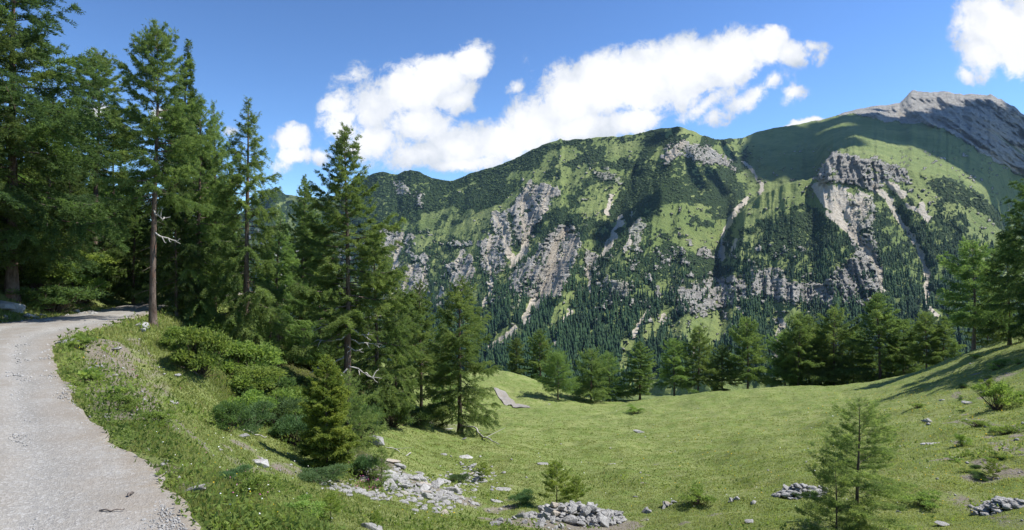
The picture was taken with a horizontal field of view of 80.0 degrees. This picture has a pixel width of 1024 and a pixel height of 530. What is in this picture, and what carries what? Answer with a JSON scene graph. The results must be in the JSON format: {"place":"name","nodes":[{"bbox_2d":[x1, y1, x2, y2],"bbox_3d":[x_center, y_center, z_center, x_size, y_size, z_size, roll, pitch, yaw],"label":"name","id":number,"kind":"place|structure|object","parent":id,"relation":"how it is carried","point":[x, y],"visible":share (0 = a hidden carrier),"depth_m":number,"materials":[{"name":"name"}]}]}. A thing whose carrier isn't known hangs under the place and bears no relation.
{"place":"outdoors","nodes":[
{"label":"outdoors","id":0,"kind":"place"},
{"bbox_2d":[0,293,242,529],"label":"gravel road","id":1,"kind":"structure","parent":0,"point":[78,482],"depth_m":6.08,"materials":[{"name":"grey gravel"}]},
{"bbox_2d":[493,387,529,407],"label":"gravel track","id":2,"kind":"structure","parent":0,"point":[504,397],"depth_m":70.45,"materials":[{"name":"grey gravel"}]},
{"bbox_2d":[0,165,1023,529],"bbox_3d":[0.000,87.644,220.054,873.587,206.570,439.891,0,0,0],"label":"meadow","id":3,"kind":"structure","parent":0,"point":[630,443],"depth_m":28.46,"materials":[{"name":"plant"}]},
{"bbox_2d":[0,259,76,291],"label":"bush","id":4,"kind":"object","parent":3,"relation":"on","point":[59,274],"visible":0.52,"depth_m":25.10,"materials":[{"name":"green plant"}]},
{"bbox_2d":[19,274,73,292],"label":"bush","id":5,"kind":"object","parent":3,"relation":"on","point":[33,280],"visible":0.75,"depth_m":25.12,"materials":[{"name":"green plant"}]},
{"bbox_2d":[0,0,96,277],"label":"larch tree","id":6,"kind":"object","parent":3,"relation":"on","point":[23,66],"visible":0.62,"depth_m":22.52,"materials":[{"name":"green plant"}]},
{"bbox_2d":[19,96,85,202],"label":"larch tree","id":7,"kind":"object","parent":3,"relation":"on","point":[44,181],"visible":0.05,"depth_m":30.72,"materials":[{"name":"green plant"}]},
{"bbox_2d":[2,284,115,312],"bbox_3d":[-18.436,1.397,25.169,3.789,1.352,3.860,0,0,-19],"label":"bush","id":8,"kind":"object","parent":3,"relation":"on","point":[55,297],"visible":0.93,"depth_m":24.52,"materials":[{"name":"green plant"}]},
{"bbox_2d":[0,0,131,302],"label":"larch tree","id":9,"kind":"object","parent":3,"relation":"on","point":[62,204],"visible":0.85,"depth_m":23.32,"materials":[{"name":"green plant"}]},
{"bbox_2d":[44,163,105,255],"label":"larch tree","id":10,"kind":"object","parent":3,"relation":"on","point":[66,189],"visible":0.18,"depth_m":29.01,"materials":[{"name":"green plant"}]},
{"bbox_2d":[55,330,97,349],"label":"bush","id":11,"kind":"object","parent":3,"relation":"on","point":[77,338],"visible":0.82,"depth_m":14.90,"materials":[{"name":"green plant"}]},
{"bbox_2d":[33,248,126,283],"bbox_3d":[-19.921,0.032,28.056,3.870,1.748,3.302,0,0,0],"label":"bush","id":12,"kind":"object","parent":3,"relation":"on","point":[108,270],"visible":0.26,"depth_m":28.20,"materials":[{"name":"green plant"}]},
{"bbox_2d":[61,273,112,304],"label":"bush","id":13,"kind":"object","parent":3,"relation":"on","point":[81,282],"visible":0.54,"depth_m":27.26,"materials":[{"name":"green plant"}]},
{"bbox_2d":[77,366,105,383],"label":"herb plant","id":14,"kind":"object","parent":3,"relation":"on","point":[89,373],"visible":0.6,"depth_m":10.20,"materials":[{"name":"green plant"}]},
{"bbox_2d":[52,46,148,251],"bbox_3d":[-22.255,-5.732,33.113,4.809,12.132,4.852,0,0,23],"label":"larch tree","id":15,"kind":"object","parent":3,"relation":"on","point":[116,114],"visible":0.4,"depth_m":32.89,"materials":[{"name":"green plant"}]},
{"bbox_2d":[83,119,146,250],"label":"larch tree","id":16,"kind":"object","parent":3,"relation":"on","point":[121,168],"visible":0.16,"depth_m":37.65,"materials":[{"name":"green plant"}]},
{"bbox_2d":[95,382,138,400],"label":"herb plant","id":17,"kind":"object","parent":3,"relation":"on","point":[119,389],"visible":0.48,"depth_m":9.10,"materials":[{"name":"green plant"}]},
{"bbox_2d":[109,393,144,410],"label":"herb plant","id":18,"kind":"object","parent":3,"relation":"on","point":[122,399],"visible":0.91,"depth_m":8.53,"materials":[{"name":"green plant"}]},
{"bbox_2d":[102,174,168,304],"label":"larch tree","id":19,"kind":"object","parent":3,"relation":"on","point":[116,279],"visible":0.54,"depth_m":29.71,"materials":[{"name":"green plant"}]},
{"bbox_2d":[84,18,220,325],"bbox_3d":[-12.707,-3.193,22.090,3.744,11.434,3.778,0,0,22],"label":"larch tree","id":20,"kind":"object","parent":3,"relation":"on","point":[150,73],"visible":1,"depth_m":21.85,"materials":[{"name":"green plant"}]},
{"bbox_2d":[134,409,178,426],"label":"bush","id":21,"kind":"object","parent":3,"relation":"on","point":[165,417],"visible":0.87,"depth_m":8.11,"materials":[{"name":"green plant"}]},
{"bbox_2d":[121,121,218,294],"bbox_3d":[-19.136,-3.480,35.211,6.082,11.609,5.573,0,0,-30],"label":"larch tree","id":22,"kind":"object","parent":3,"relation":"on","point":[162,160],"visible":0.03,"depth_m":34.59,"materials":[{"name":"green plant"}]},
{"bbox_2d":[158,323,188,347],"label":"bush","id":23,"kind":"object","parent":3,"relation":"on","point":[170,334],"visible":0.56,"depth_m":18.96,"materials":[{"name":"green plant"}]},
{"bbox_2d":[130,175,217,317],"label":"larch tree","id":24,"kind":"object","parent":3,"relation":"on","point":[197,261],"visible":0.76,"depth_m":26.27,"materials":[{"name":"green plant"}]},
{"bbox_2d":[138,38,230,304],"bbox_3d":[-16.566,-4.574,30.925,3.174,14.001,4.158,0,0,32],"label":"spruce tree","id":25,"kind":"object","parent":3,"relation":"on","point":[190,87],"visible":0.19,"depth_m":30.85,"materials":[{"name":"green plant"}]},
{"bbox_2d":[152,92,243,330],"bbox_3d":[-14.307,-2.344,28.062,3.643,11.325,4.751,0,0,-1],"label":"larch tree","id":26,"kind":"object","parent":3,"relation":"on","point":[206,228],"visible":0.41,"depth_m":27.71,"materials":[{"name":"green plant"}]},
{"bbox_2d":[167,323,235,376],"bbox_3d":[-8.931,2.495,17.616,1.737,1.672,2.036,0,0,-33],"label":"bush","id":27,"kind":"object","parent":3,"relation":"on","point":[207,343],"visible":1,"depth_m":17.41,"materials":[{"name":"green plant"}]},
{"bbox_2d":[191,99,249,310],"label":"larch tree","id":28,"kind":"object","parent":3,"relation":"on","point":[219,144],"visible":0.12,"depth_m":32.98,"materials":[{"name":"green plant"}]},
{"bbox_2d":[186,307,268,355],"bbox_3d":[-13.012,3.071,27.420,3.576,2.309,3.442,0,0,42],"label":"bush","id":29,"kind":"object","parent":3,"relation":"on","point":[214,326],"visible":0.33,"depth_m":26.54,"materials":[{"name":"green plant"}]},
{"bbox_2d":[208,398,250,431],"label":"bush","id":30,"kind":"object","parent":3,"relation":"on","point":[222,410],"visible":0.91,"depth_m":13.38,"materials":[{"name":"green plant"}]},
{"bbox_2d":[219,463,253,482],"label":"bush","id":31,"kind":"object","parent":3,"relation":"on","point":[243,468],"visible":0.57,"depth_m":6.08,"materials":[{"name":"green plant"}]},
{"bbox_2d":[194,95,292,349],"bbox_3d":[-11.878,-1.314,27.007,4.116,12.358,4.239,0,0,-16],"label":"larch tree","id":32,"kind":"object","parent":3,"relation":"on","point":[243,329],"visible":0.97,"depth_m":26.75,"materials":[{"name":"green plant"}]},
{"bbox_2d":[212,338,284,375],"bbox_3d":[-9.075,3.315,20.837,2.784,1.742,2.376,0,0,42],"label":"bush","id":33,"kind":"object","parent":3,"relation":"on","point":[248,352],"visible":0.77,"depth_m":20.68,"materials":[{"name":"green plant"}]},
{"bbox_2d":[219,400,277,433],"bbox_3d":[-6.930,4.096,15.828,1.666,0.939,2.080,0,0,-17],"label":"bush","id":34,"kind":"object","parent":3,"relation":"on","point":[255,414],"visible":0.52,"depth_m":15.92,"materials":[{"name":"green plant"}]},
{"bbox_2d":[226,365,281,393],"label":"bush","id":35,"kind":"object","parent":3,"relation":"on","point":[241,380],"visible":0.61,"depth_m":19.09,"materials":[{"name":"green plant"}]},
{"bbox_2d":[227,387,280,423],"bbox_3d":[-7.495,4.085,17.295,1.708,1.170,1.457,0,0,2],"label":"bush","id":36,"kind":"object","parent":3,"relation":"on","point":[251,396],"visible":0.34,"depth_m":17.24,"materials":[{"name":"green plant"}]},
{"bbox_2d":[229,363,290,391],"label":"bush","id":37,"kind":"object","parent":3,"relation":"on","point":[271,370],"visible":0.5,"depth_m":19.55,"materials":[{"name":"green plant"}]},
{"bbox_2d":[233,470,293,496],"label":"bush","id":38,"kind":"object","parent":3,"relation":"on","point":[255,479],"visible":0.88,"depth_m":5.64,"materials":[{"name":"green plant"}]},
{"bbox_2d":[234,373,296,399],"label":"bush","id":39,"kind":"object","parent":3,"relation":"on","point":[285,380],"visible":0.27,"depth_m":19.39,"materials":[{"name":"green plant"}]},
{"bbox_2d":[239,213,315,366],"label":"larch tree","id":40,"kind":"object","parent":3,"relation":"on","point":[292,338],"visible":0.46,"depth_m":30.99,"materials":[{"name":"green plant"}]},
{"bbox_2d":[263,386,303,421],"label":"bush","id":41,"kind":"object","parent":3,"relation":"on","point":[278,393],"visible":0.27,"depth_m":19.02,"materials":[{"name":"green plant"}]},
{"bbox_2d":[260,395,312,425],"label":"bush","id":42,"kind":"object","parent":3,"relation":"on","point":[283,405],"visible":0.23,"depth_m":18.16,"materials":[{"name":"green plant"}]},
{"bbox_2d":[267,412,307,445],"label":"bush","id":43,"kind":"object","parent":3,"relation":"on","point":[292,426],"visible":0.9,"depth_m":16.66,"materials":[{"name":"green plant"}]},
{"bbox_2d":[278,277,329,363],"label":"larch tree","id":44,"kind":"object","parent":3,"relation":"on","point":[303,316],"visible":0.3,"depth_m":33.95,"materials":[{"name":"green plant"}]},
{"bbox_2d":[274,174,334,346],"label":"larch tree","id":45,"kind":"object","parent":3,"relation":"on","point":[302,223],"visible":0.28,"depth_m":37.79,"materials":[{"name":"green plant"}]},
{"bbox_2d":[280,493,328,518],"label":"bush","id":46,"kind":"object","parent":3,"relation":"on","point":[304,503],"visible":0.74,"depth_m":5.53,"materials":[{"name":"green plant"}]},
{"bbox_2d":[284,219,365,365],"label":"larch tree","id":47,"kind":"object","parent":3,"relation":"on","point":[335,355],"visible":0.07,"depth_m":39.44,"materials":[{"name":"green plant"}]},
{"bbox_2d":[297,462,353,486],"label":"bush","id":48,"kind":"object","parent":3,"relation":"on","point":[317,475],"visible":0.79,"depth_m":13.04,"materials":[{"name":"green plant"}]},
{"bbox_2d":[297,354,359,480],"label":"spruce tree","id":49,"kind":"object","parent":3,"relation":"on","point":[328,439],"visible":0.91,"depth_m":14.52,"materials":[{"name":"green plant"}]},
{"bbox_2d":[315,490,345,519],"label":"young spruce","id":50,"kind":"object","parent":3,"relation":"on","point":[332,496],"visible":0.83,"depth_m":9.71,"materials":[{"name":"green plant"}]},
{"bbox_2d":[297,370,387,462],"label":"young larch","id":51,"kind":"object","parent":3,"relation":"on","point":[356,407],"visible":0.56,"depth_m":16.61,"materials":[{"name":"green plant"}]},
{"bbox_2d":[323,279,374,383],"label":"larch tree","id":52,"kind":"object","parent":3,"relation":"on","point":[354,355],"visible":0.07,"depth_m":45.55,"materials":[{"name":"green plant"}]},
{"bbox_2d":[283,122,419,385],"bbox_3d":[-7.623,0.228,28.991,6.965,14.058,5.614,0,0,-42],"label":"larch tree","id":53,"kind":"object","parent":3,"relation":"on","point":[331,291],"visible":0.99,"depth_m":28.57,"materials":[{"name":"green plant"}]},
{"bbox_2d":[341,397,386,438],"bbox_3d":[-5.551,5.610,22.100,2.058,1.790,2.020,0,0,3],"label":"bush","id":54,"kind":"object","parent":3,"relation":"on","point":[374,409],"visible":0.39,"depth_m":22.21,"materials":[{"name":"green plant"}]},
{"bbox_2d":[348,453,381,478],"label":"bush","id":55,"kind":"object","parent":3,"relation":"on","point":[362,461],"visible":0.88,"depth_m":15.67,"materials":[{"name":"green plant"}]},
{"bbox_2d":[351,322,388,390],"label":"larch tree","id":56,"kind":"object","parent":3,"relation":"on","point":[352,358],"visible":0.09,"depth_m":49.65,"materials":[{"name":"green plant"}]},
{"bbox_2d":[327,223,427,427],"bbox_3d":[-6.992,3.079,31.041,5.254,10.520,4.029,0,0,-34],"label":"larch tree","id":57,"kind":"object","parent":3,"relation":"on","point":[386,352],"visible":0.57,"depth_m":30.81,"materials":[{"name":"green plant"}]},
{"bbox_2d":[369,445,394,486],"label":"young larch","id":58,"kind":"object","parent":3,"relation":"on","point":[381,468],"visible":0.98,"depth_m":15.65,"materials":[{"name":"green plant"}]},
{"bbox_2d":[370,398,416,428],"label":"bush","id":59,"kind":"object","parent":3,"relation":"on","point":[391,421],"visible":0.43,"depth_m":31.20,"materials":[{"name":"green plant"}]},
{"bbox_2d":[372,281,426,408],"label":"larch tree","id":60,"kind":"object","parent":3,"relation":"on","point":[397,385],"visible":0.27,"depth_m":37.69,"materials":[{"name":"green plant"}]},
{"bbox_2d":[393,278,448,406],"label":"larch tree","id":61,"kind":"object","parent":3,"relation":"on","point":[426,367],"visible":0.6,"depth_m":41.85,"materials":[{"name":"green plant"}]},
{"bbox_2d":[408,403,439,429],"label":"bush","id":62,"kind":"object","parent":3,"relation":"on","point":[424,414],"visible":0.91,"depth_m":35.37,"materials":[{"name":"green plant"}]},
{"bbox_2d":[424,315,457,409],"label":"larch tree","id":63,"kind":"object","parent":3,"relation":"on","point":[441,400],"visible":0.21,"depth_m":49.86,"materials":[{"name":"green plant"}]},
{"bbox_2d":[447,472,469,482],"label":"bush","id":64,"kind":"object","parent":3,"relation":"on","point":[458,477],"visible":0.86,"depth_m":21.41,"materials":[{"name":"green plant"}]},
{"bbox_2d":[417,274,503,437],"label":"larch tree","id":65,"kind":"object","parent":3,"relation":"on","point":[449,343],"visible":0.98,"depth_m":36.78,"materials":[{"name":"green plant"}]},
{"bbox_2d":[506,336,528,374],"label":"larch tree","id":66,"kind":"object","parent":3,"relation":"on","point":[512,354],"visible":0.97,"depth_m":91.65,"materials":[{"name":"green plant"}]},
{"bbox_2d":[508,488,535,508],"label":"bush","id":67,"kind":"object","parent":3,"relation":"on","point":[523,497],"visible":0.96,"depth_m":18.51,"materials":[{"name":"green plant"}]},
{"bbox_2d":[523,328,557,381],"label":"larch tree","id":68,"kind":"object","parent":3,"relation":"on","point":[540,344],"visible":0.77,"depth_m":92.69,"materials":[{"name":"green plant"}]},
{"bbox_2d":[84,338,1023,529],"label":"loose stones","id":69,"kind":"object","parent":3,"relation":"on","point":[754,501],"visible":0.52,"depth_m":15.66,"materials":[{"name":"stone"}]},
{"bbox_2d":[532,347,582,399],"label":"larch tree","id":70,"kind":"object","parent":3,"relation":"on","point":[557,358],"visible":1,"depth_m":73.55,"materials":[{"name":"green plant"}]},
{"bbox_2d":[538,458,576,503],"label":"young spruce","id":71,"kind":"object","parent":3,"relation":"on","point":[551,473],"visible":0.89,"depth_m":18.37,"materials":[{"name":"green plant"}]},
{"bbox_2d":[565,475,591,502],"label":"young spruce","id":72,"kind":"object","parent":3,"relation":"on","point":[578,480],"visible":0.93,"depth_m":18.09,"materials":[{"name":"green plant"}]},
{"bbox_2d":[569,345,611,402],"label":"larch tree","id":73,"kind":"object","parent":3,"relation":"on","point":[585,391],"visible":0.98,"depth_m":77.38,"materials":[{"name":"green plant"}]},
{"bbox_2d":[584,350,636,401],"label":"larch tree","id":74,"kind":"object","parent":3,"relation":"on","point":[618,392],"visible":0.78,"depth_m":79.55,"materials":[{"name":"green plant"}]},
{"bbox_2d":[620,340,658,399],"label":"larch tree","id":75,"kind":"object","parent":3,"relation":"on","point":[643,384],"visible":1,"depth_m":79.52,"materials":[{"name":"green plant"}]},
{"bbox_2d":[319,456,1023,526],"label":"rubble","id":76,"kind":"object","parent":3,"relation":"on","point":[993,506],"visible":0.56,"depth_m":15.79,"materials":[{"name":"stone"}]},
{"bbox_2d":[652,337,699,395],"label":"larch tree","id":77,"kind":"object","parent":3,"relation":"on","point":[677,349],"visible":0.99,"depth_m":82.64,"materials":[{"name":"green plant"}]},
{"bbox_2d":[677,481,716,504],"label":"bush","id":78,"kind":"object","parent":3,"relation":"on","point":[697,496],"visible":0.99,"depth_m":16.61,"materials":[{"name":"green plant"}]},
{"bbox_2d":[672,322,725,391],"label":"larch tree","id":79,"kind":"object","parent":3,"relation":"on","point":[699,345],"visible":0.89,"depth_m":83.31,"materials":[{"name":"green plant"}]},
{"bbox_2d":[705,343,741,391],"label":"larch tree","id":80,"kind":"object","parent":3,"relation":"on","point":[723,354],"visible":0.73,"depth_m":84.53,"materials":[{"name":"green plant"}]},
{"bbox_2d":[725,313,771,388],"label":"larch tree","id":81,"kind":"object","parent":3,"relation":"on","point":[746,344],"visible":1,"depth_m":83.49,"materials":[{"name":"green plant"}]},
{"bbox_2d":[759,331,805,387],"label":"larch tree","id":82,"kind":"object","parent":3,"relation":"on","point":[777,344],"visible":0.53,"depth_m":85.42,"materials":[{"name":"green plant"}]},
{"bbox_2d":[770,308,827,385],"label":"larch tree","id":83,"kind":"object","parent":3,"relation":"on","point":[805,330],"visible":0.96,"depth_m":82.98,"materials":[{"name":"green plant"}]},
{"bbox_2d":[786,312,841,385],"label":"larch tree","id":84,"kind":"object","parent":3,"relation":"on","point":[817,382],"visible":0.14,"depth_m":87.02,"materials":[{"name":"green plant"}]},
{"bbox_2d":[786,329,850,385],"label":"larch tree","id":85,"kind":"object","parent":3,"relation":"on","point":[812,382],"visible":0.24,"depth_m":85.50,"materials":[{"name":"green plant"}]},
{"bbox_2d":[797,304,870,385],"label":"larch tree","id":86,"kind":"object","parent":3,"relation":"on","point":[844,334],"visible":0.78,"depth_m":83.18,"materials":[{"name":"green plant"}]},
{"bbox_2d":[794,453,883,529],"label":"young larch","id":87,"kind":"object","parent":3,"relation":"on","point":[818,510],"visible":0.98,"depth_m":11.31,"materials":[{"name":"green plant"}]},
{"bbox_2d":[825,331,882,385],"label":"larch tree","id":88,"kind":"object","parent":3,"relation":"on","point":[853,365],"visible":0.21,"depth_m":84.20,"materials":[{"name":"green plant"}]},
{"bbox_2d":[792,395,919,529],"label":"young larch","id":89,"kind":"object","parent":3,"relation":"on","point":[877,486],"visible":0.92,"depth_m":11.90,"materials":[{"name":"green plant"}]},
{"bbox_2d":[833,290,919,382],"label":"larch tree","id":90,"kind":"object","parent":3,"relation":"on","point":[874,309],"visible":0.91,"depth_m":79.59,"materials":[{"name":"green plant"}]},
{"bbox_2d":[881,318,925,374],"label":"larch tree","id":91,"kind":"object","parent":3,"relation":"on","point":[907,362],"visible":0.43,"depth_m":79.37,"materials":[{"name":"green plant"}]},
{"bbox_2d":[900,487,949,508],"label":"bush","id":92,"kind":"object","parent":3,"relation":"on","point":[927,501],"visible":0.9,"depth_m":14.03,"materials":[{"name":"green plant"}]},
{"bbox_2d":[905,309,948,367],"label":"larch tree","id":93,"kind":"object","parent":3,"relation":"on","point":[922,344],"visible":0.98,"depth_m":75.61,"materials":[{"name":"green plant"}]},
{"bbox_2d":[925,315,966,365],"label":"larch tree","id":94,"kind":"object","parent":3,"relation":"on","point":[943,335],"visible":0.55,"depth_m":75.50,"materials":[{"name":"green plant"}]},
{"bbox_2d":[935,236,1014,350],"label":"larch tree","id":95,"kind":"object","parent":3,"relation":"on","point":[959,317],"visible":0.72,"depth_m":63.87,"materials":[{"name":"green plant"}]},
{"bbox_2d":[960,301,1007,346],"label":"larch tree","id":96,"kind":"object","parent":3,"relation":"on","point":[977,339],"visible":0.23,"depth_m":66.06,"materials":[{"name":"green plant"}]},
{"bbox_2d":[965,230,1023,344],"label":"larch tree","id":97,"kind":"object","parent":3,"relation":"on","point":[994,325],"visible":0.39,"depth_m":56.31,"materials":[{"name":"green plant"}]},
{"bbox_2d":[981,457,1007,477],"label":"young spruce","id":98,"kind":"object","parent":3,"relation":"on","point":[994,467],"visible":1,"depth_m":15.86,"materials":[{"name":"green plant"}]},
{"bbox_2d":[970,378,1023,409],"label":"bush","id":99,"kind":"object","parent":3,"relation":"on","point":[1002,389],"visible":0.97,"depth_m":27.48,"materials":[{"name":"green plant"}]},
{"bbox_2d":[978,178,1023,340],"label":"larch tree","id":100,"kind":"object","parent":3,"relation":"on","point":[1009,251],"visible":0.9,"depth_m":50.76,"materials":[{"name":"green plant"}]},
{"bbox_2d":[989,425,1023,434],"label":"bush","id":101,"kind":"object","parent":3,"relation":"on","point":[1006,428],"visible":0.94,"depth_m":21.74,"materials":[{"name":"green plant"}]},
{"bbox_2d":[1005,225,1023,324],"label":"larch tree","id":102,"kind":"object","parent":3,"relation":"on","point":[1021,308],"visible":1,"depth_m":47.85,"materials":[{"name":"green plant"}]},
{"bbox_2d":[0,0,1023,236],"label":"sky","id":103,"kind":"structure","parent":0,"point":[449,90],"materials":[{"name":"blue"}]},
{"bbox_2d":[223,90,1023,400],"bbox_3d":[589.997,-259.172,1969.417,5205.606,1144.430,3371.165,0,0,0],"label":"mountain","id":104,"kind":"structure","parent":0,"point":[911,139],"depth_m":1460.26,"materials":[{"name":"grey stone"}]},
{"bbox_2d":[256,174,1023,390],"bbox_3d":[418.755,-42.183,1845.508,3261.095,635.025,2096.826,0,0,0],"label":"forest","id":105,"kind":"object","parent":104,"relation":"on","point":[498,354],"visible":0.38,"depth_m":1057.64,"materials":[{"name":"green plant"}]},
{"bbox_2d":[257,130,1023,315],"bbox_3d":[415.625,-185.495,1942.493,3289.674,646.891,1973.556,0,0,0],"label":"dwarf pine","id":106,"kind":"object","parent":104,"relation":"on","point":[632,203],"visible":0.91,"depth_m":1476.18,"materials":[{"name":"green plant"}]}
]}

